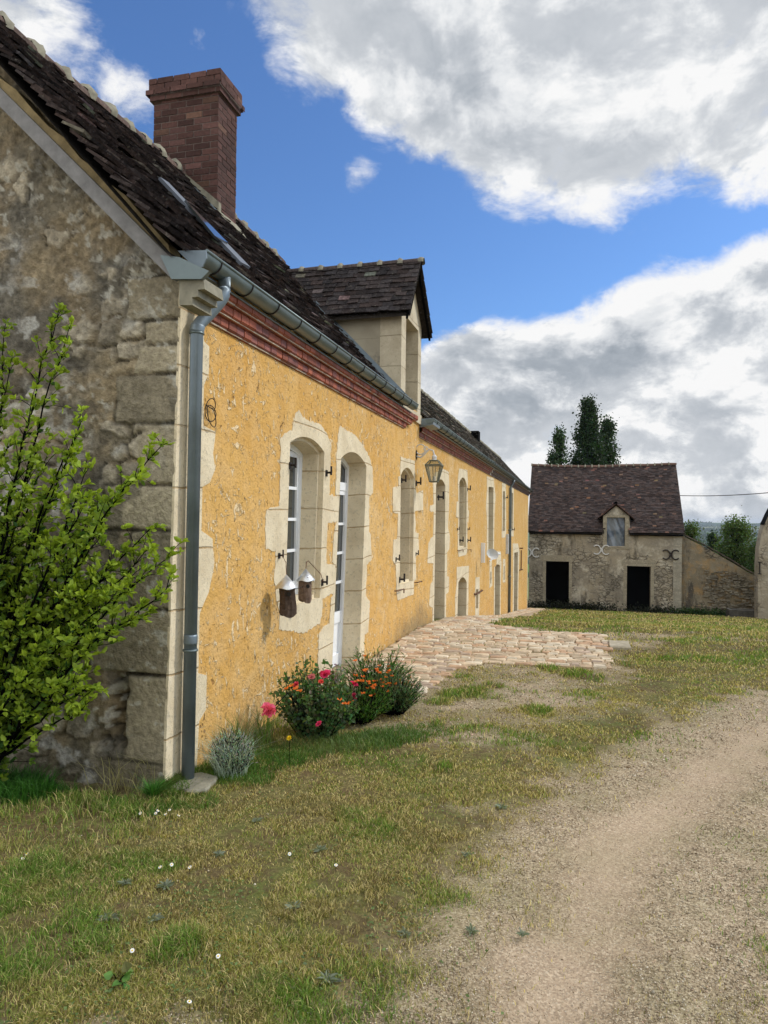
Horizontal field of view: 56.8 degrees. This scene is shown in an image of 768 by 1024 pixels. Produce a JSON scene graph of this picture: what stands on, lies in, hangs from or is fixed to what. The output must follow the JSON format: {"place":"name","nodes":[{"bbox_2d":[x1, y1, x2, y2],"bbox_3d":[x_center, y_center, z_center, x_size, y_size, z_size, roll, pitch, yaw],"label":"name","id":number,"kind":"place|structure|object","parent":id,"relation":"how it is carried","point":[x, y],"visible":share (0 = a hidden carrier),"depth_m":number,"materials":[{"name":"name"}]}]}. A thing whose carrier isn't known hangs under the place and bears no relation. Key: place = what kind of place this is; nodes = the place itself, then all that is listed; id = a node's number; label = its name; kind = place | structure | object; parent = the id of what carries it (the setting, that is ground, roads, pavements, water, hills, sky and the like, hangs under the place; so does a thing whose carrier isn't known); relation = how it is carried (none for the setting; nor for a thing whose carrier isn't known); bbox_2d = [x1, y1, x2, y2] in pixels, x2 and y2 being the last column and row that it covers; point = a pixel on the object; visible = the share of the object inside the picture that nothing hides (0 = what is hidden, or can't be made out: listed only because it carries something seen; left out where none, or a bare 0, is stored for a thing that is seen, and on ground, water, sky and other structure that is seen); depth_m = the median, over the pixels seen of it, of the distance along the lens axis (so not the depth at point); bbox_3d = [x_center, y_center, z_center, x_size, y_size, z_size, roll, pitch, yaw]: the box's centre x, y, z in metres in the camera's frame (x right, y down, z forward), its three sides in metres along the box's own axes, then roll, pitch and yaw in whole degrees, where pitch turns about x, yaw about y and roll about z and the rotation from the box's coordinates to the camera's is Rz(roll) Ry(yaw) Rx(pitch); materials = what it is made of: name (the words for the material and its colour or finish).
{"place":"outdoors","nodes":[
{"label":"outdoors","id":0,"kind":"place"},
{"bbox_2d":[0,522,767,1023],"bbox_3d":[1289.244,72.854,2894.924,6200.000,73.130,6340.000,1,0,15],"label":"ground","id":1,"kind":"structure","parent":0,"point":[604,880],"depth_m":3.29,"materials":[{"name":"beige gravel"}]},
{"bbox_2d":[0,302,189,780],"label":"shrub","id":2,"kind":"object","parent":1,"relation":"on","point":[31,649],"visible":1,"depth_m":3.69,"materials":[{"name":"green plant"}]},
{"bbox_2d":[98,912,119,921],"bbox_3d":[-1.078,1.595,2.793,0.090,0.021,0.092,1,0,15],"label":"weed rosette","id":3,"kind":"object","parent":1,"relation":"on","point":[114,917],"visible":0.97,"depth_m":2.79,"materials":[{"name":"green plant"}]},
{"bbox_2d":[103,961,132,989],"bbox_3d":[-0.887,1.573,2.413,0.093,0.077,0.109,1,-1,-44],"label":"broadleaf weed","id":4,"kind":"object","parent":1,"relation":"on","point":[126,968],"visible":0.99,"depth_m":2.41,"materials":[{"name":"green plant"}]},
{"bbox_2d":[64,751,176,797],"bbox_3d":[-1.534,1.496,4.161,0.682,0.246,0.616,1,0,15],"label":"grass tuft","id":5,"kind":"object","parent":1,"relation":"on","point":[119,773],"visible":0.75,"depth_m":4.09,"materials":[{"name":"green plant"}]},
{"bbox_2d":[117,878,133,885],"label":"weed rosette","id":6,"kind":"object","parent":1,"relation":"on","point":[128,881],"visible":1,"depth_m":3.06,"materials":[{"name":"green plant"}]},
{"bbox_2d":[146,912,164,924],"bbox_3d":[-0.895,1.592,2.784,0.073,0.021,0.077,1,0,15],"label":"weed rosette","id":7,"kind":"object","parent":1,"relation":"on","point":[159,917],"visible":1,"depth_m":2.78,"materials":[{"name":"green plant"}]},
{"bbox_2d":[156,878,175,889],"bbox_3d":[-0.936,1.593,3.034,0.085,0.019,0.087,1,0,15],"label":"weed rosette","id":8,"kind":"object","parent":1,"relation":"on","point":[167,884],"visible":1,"depth_m":3.04,"materials":[{"name":"green plant"}]},
{"bbox_2d":[168,772,217,794],"bbox_3d":[-1.128,1.655,4.201,0.261,0.130,0.296,1,0,15],"label":"stone slab","id":9,"kind":"object","parent":1,"relation":"on","point":[204,782],"depth_m":4.17,"materials":[{"name":"grey stone"}]},
{"bbox_2d":[212,850,225,856],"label":"weed rosette","id":10,"kind":"object","parent":1,"relation":"on","point":[217,853],"visible":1,"depth_m":3.34,"materials":[{"name":"green plant"}]},
{"bbox_2d":[182,726,275,779],"bbox_3d":[-0.952,1.475,4.347,0.658,0.306,0.727,1,0,-20],"label":"santolina","id":11,"kind":"object","parent":1,"relation":"on","point":[231,755],"visible":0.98,"depth_m":4.35,"materials":[{"name":"green plant"}]},
{"bbox_2d":[203,710,282,747],"bbox_3d":[-0.975,1.473,4.727,0.717,0.315,0.670,1,0,15],"label":"grass tuft","id":12,"kind":"object","parent":1,"relation":"on","point":[237,730],"visible":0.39,"depth_m":4.74,"materials":[{"name":"green plant"}]},
{"bbox_2d":[252,817,262,821],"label":"weed rosette","id":13,"kind":"object","parent":1,"relation":"on","point":[255,819],"visible":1,"depth_m":3.69,"materials":[{"name":"green plant"}]},
{"bbox_2d":[0,11,533,788],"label":"farmhouse","id":14,"kind":"object","parent":1,"relation":"on","point":[170,279],"visible":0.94,"depth_m":4.94,"materials":[{"name":"paint"}]},
{"bbox_2d":[205,398,215,426],"bbox_3d":[-1.113,-0.636,4.557,0.055,0.186,0.130,0,-1,34],"label":"wire coil","id":15,"kind":"object","parent":14,"relation":"hanging from","point":[213,411],"visible":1,"depth_m":4.55,"materials":[{"name":"black metal"}]},
{"bbox_2d":[275,556,302,617],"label":"bird house","id":16,"kind":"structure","parent":14,"relation":"hanging from","point":[286,586],"depth_m":5.46,"materials":[{"name":"brown wood"}]},
{"bbox_2d":[286,443,302,594],"bbox_3d":[-0.907,0.066,6.321,0.050,1.393,0.830,1,0,15],"label":"window","id":17,"kind":"structure","parent":14,"relation":"in","point":[295,475],"depth_m":6.60,"materials":[{"name":"white paint"}]},
{"bbox_2d":[296,560,322,603],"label":"bird house","id":18,"kind":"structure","parent":14,"relation":"hanging from","point":[305,579],"depth_m":5.96,"materials":[{"name":"brown wood"}]},
{"bbox_2d":[332,457,348,666],"bbox_3d":[-0.580,0.567,7.565,0.050,2.416,1.132,1,0,15],"label":"door","id":19,"kind":"structure","parent":14,"relation":"in","point":[343,501],"depth_m":7.93,"materials":[{"name":"white paint"}]},
{"bbox_2d":[416,444,443,482],"bbox_3d":[0.663,-0.742,10.595,0.424,0.598,0.248,1,0,15],"label":"wall lantern","id":20,"kind":"object","parent":14,"relation":"attached to","point":[434,459],"depth_m":10.59,"materials":[{"name":"metal"}]},
{"bbox_2d":[481,543,499,562],"bbox_3d":[2.831,1.099,18.881,0.476,0.579,2.637,1,0,11],"label":"satellite dish","id":21,"kind":"object","parent":14,"relation":"attached to","point":[492,554],"visible":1,"depth_m":18.10,"materials":[{"name":"white paint"}]},
{"bbox_2d":[243,701,293,747],"bbox_3d":[-0.847,1.480,4.997,0.418,0.309,0.541,1,-1,-27],"label":"grass tuft","id":22,"kind":"object","parent":1,"relation":"on","point":[265,737],"visible":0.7,"depth_m":4.94,"materials":[{"name":"green plant"}]},
{"bbox_2d":[287,735,290,767],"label":"yellow flower","id":23,"kind":"object","parent":1,"relation":"on","point":[288,737],"visible":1,"depth_m":4.49,"materials":[{"name":"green plant"}]},
{"bbox_2d":[285,900,300,910],"bbox_3d":[-0.372,1.601,2.888,0.071,0.021,0.076,1,0,-5],"label":"weed rosette","id":24,"kind":"object","parent":1,"relation":"on","point":[289,905],"visible":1,"depth_m":2.89,"materials":[{"name":"green plant"}]},
{"bbox_2d":[260,654,363,739],"bbox_3d":[-0.646,1.315,4.605,0.670,0.641,1.770,1,0,15],"label":"rose bush","id":25,"kind":"object","parent":1,"relation":"on","point":[319,718],"visible":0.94,"depth_m":5.05,"materials":[{"name":"green plant"}]},
{"bbox_2d":[312,844,327,851],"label":"weed rosette","id":26,"kind":"object","parent":1,"relation":"on","point":[318,848],"visible":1,"depth_m":3.40,"materials":[{"name":"green plant"}]},
{"bbox_2d":[314,969,341,984],"bbox_3d":[-0.189,1.596,2.431,0.086,0.020,0.074,0,-1,42],"label":"weed rosette","id":27,"kind":"object","parent":1,"relation":"on","point":[332,979],"visible":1,"depth_m":2.43,"materials":[{"name":"green plant"}]},
{"bbox_2d":[284,643,415,722],"bbox_3d":[-0.366,1.335,5.354,0.761,0.827,3.283,1,0,15],"label":"orange flower plant","id":28,"kind":"object","parent":1,"relation":"on","point":[372,668],"visible":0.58,"depth_m":6.33,"materials":[{"name":"green plant"}]},
{"bbox_2d":[331,672,392,724],"bbox_3d":[-0.211,1.449,5.584,0.601,0.392,0.578,1,0,15],"label":"green herb","id":29,"kind":"object","parent":1,"relation":"on","point":[368,714],"visible":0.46,"depth_m":5.50,"materials":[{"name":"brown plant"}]},
{"bbox_2d":[0,607,767,1023],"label":"grass","id":30,"kind":"structure","parent":1,"relation":"on","point":[48,867],"depth_m":3.36,"materials":[{"name":"green plant"}]},
{"bbox_2d":[0,624,767,1023],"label":"ground weeds","id":31,"kind":"object","parent":1,"relation":"on","point":[260,898],"visible":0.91,"depth_m":2.68,"materials":[{"name":"green plant"}]},
{"bbox_2d":[363,663,424,714],"bbox_3d":[0.067,1.446,5.835,0.573,0.409,0.533,1,0,15],"label":"lavender bush","id":32,"kind":"object","parent":1,"relation":"on","point":[403,698],"visible":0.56,"depth_m":5.76,"materials":[{"name":"green plant"}]},
{"bbox_2d":[398,926,410,936],"bbox_3d":[0.077,1.613,2.726,0.054,0.017,0.060,1,0,-21],"label":"weed rosette","id":33,"kind":"object","parent":1,"relation":"on","point":[404,931],"visible":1,"depth_m":2.73,"materials":[{"name":"green plant"}]},
{"bbox_2d":[461,851,472,856],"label":"weed rosette","id":34,"kind":"object","parent":1,"relation":"on","point":[466,854],"visible":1,"depth_m":3.35,"materials":[{"name":"green plant"}]},
{"bbox_2d":[465,922,479,935],"bbox_3d":[0.337,1.617,2.746,0.061,0.016,0.060,0,-1,44],"label":"weed rosette","id":35,"kind":"object","parent":1,"relation":"on","point":[470,930],"visible":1,"depth_m":2.75,"materials":[{"name":"green plant"}]},
{"bbox_2d":[494,803,506,808],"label":"weed rosette","id":36,"kind":"object","parent":1,"relation":"on","point":[499,806],"visible":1,"depth_m":3.93,"materials":[{"name":"green plant"}]},
{"bbox_2d":[515,926,529,936],"bbox_3d":[0.533,1.615,2.721,0.050,0.017,0.052,0,-1,35],"label":"weed rosette","id":37,"kind":"object","parent":1,"relation":"on","point":[522,933],"visible":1,"depth_m":2.73,"materials":[{"name":"green plant"}]},
{"bbox_2d":[545,422,569,464],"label":"poplar tree","id":38,"kind":"object","parent":1,"relation":"on","point":[559,448],"visible":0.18,"depth_m":58.02,"materials":[{"name":"green plant"}]},
{"bbox_2d":[566,393,610,464],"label":"poplar tree","id":39,"kind":"object","parent":1,"relation":"on","point":[587,437],"visible":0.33,"depth_m":59.14,"materials":[{"name":"green plant"}]},
{"bbox_2d":[527,598,681,613],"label":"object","id":40,"kind":"object","parent":1,"relation":"on","point":[590,606],"visible":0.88,"depth_m":38.99,"materials":[{"name":"green plant"}]},
{"bbox_2d":[528,462,684,612],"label":"barn","id":41,"kind":"structure","parent":1,"relation":"on","point":[607,534],"depth_m":39.84,"materials":[{"name":"stone"}]},
{"bbox_2d":[599,412,623,464],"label":"poplar tree","id":42,"kind":"object","parent":1,"relation":"on","point":[608,426],"visible":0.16,"depth_m":60.83,"materials":[{"name":"green plant"}]},
{"bbox_2d":[608,640,631,650],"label":"stone slab","id":43,"kind":"structure","parent":1,"relation":"on","point":[618,645],"depth_m":9.21,"materials":[{"name":"beige stone"}]},
{"bbox_2d":[665,604,725,615],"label":"wall weeds","id":44,"kind":"object","parent":1,"relation":"on","point":[702,611],"depth_m":37.52,"materials":[{"name":"green plant"}]},
{"bbox_2d":[684,519,708,545],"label":"hedge bush","id":45,"kind":"object","parent":1,"relation":"on","point":[692,533],"visible":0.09,"depth_m":43.40,"materials":[{"name":"green plant"}]},
{"bbox_2d":[705,525,719,552],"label":"dark tree","id":46,"kind":"object","parent":1,"relation":"on","point":[711,540],"visible":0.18,"depth_m":64.26,"materials":[{"name":"green plant"}]},
{"bbox_2d":[681,535,753,611],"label":"side wall","id":47,"kind":"structure","parent":1,"relation":"on","point":[711,580],"depth_m":38.00,"materials":[{"name":"stone"}]},
{"bbox_2d":[684,521,760,565],"bbox_3d":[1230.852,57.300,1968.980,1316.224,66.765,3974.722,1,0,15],"label":"distant woods","id":48,"kind":"object","parent":1,"relation":"on","point":[713,529],"visible":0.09,"depth_m":2645.93,"materials":[{"name":"green plant"}]},
{"bbox_2d":[709,505,756,571],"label":"hedge tree","id":49,"kind":"object","parent":1,"relation":"on","point":[735,548],"visible":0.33,"depth_m":47.10,"materials":[{"name":"green plant"}]},
{"bbox_2d":[726,608,753,616],"bbox_3d":[18.416,5.221,36.274,1.594,0.506,0.720,1,0,15],"label":"stone trough","id":50,"kind":"object","parent":1,"relation":"on","point":[733,612],"visible":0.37,"depth_m":36.04,"materials":[{"name":"grey stone"}]},
{"bbox_2d":[740,535,756,574],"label":"hedge tree","id":51,"kind":"object","parent":1,"relation":"on","point":[751,557],"visible":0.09,"depth_m":45.40,"materials":[{"name":"green plant"}]},
{"bbox_2d":[754,509,767,618],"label":"outbuilding","id":52,"kind":"structure","parent":1,"relation":"on","point":[761,582],"depth_m":34.42,"materials":[{"name":"stone"}]},
{"bbox_2d":[680,492,767,495],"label":"overhead cable","id":53,"kind":"object","parent":52,"relation":"attached to","point":[721,495],"visible":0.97,"depth_m":38.21,"materials":[{"name":"black metal"}]},
{"bbox_2d":[0,0,767,522],"label":"sky","id":54,"kind":"structure","parent":0,"point":[580,186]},
{"bbox_2d":[318,608,613,706],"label":"paving","id":55,"kind":"structure","parent":0,"point":[585,650],"depth_m":8.98,"materials":[{"name":"stone"}]},
{"bbox_2d":[331,664,345,685],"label":"silver plant","id":56,"kind":"object","parent":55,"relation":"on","point":[336,674],"visible":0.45,"depth_m":6.32,"materials":[{"name":"green plant"}]}
]}

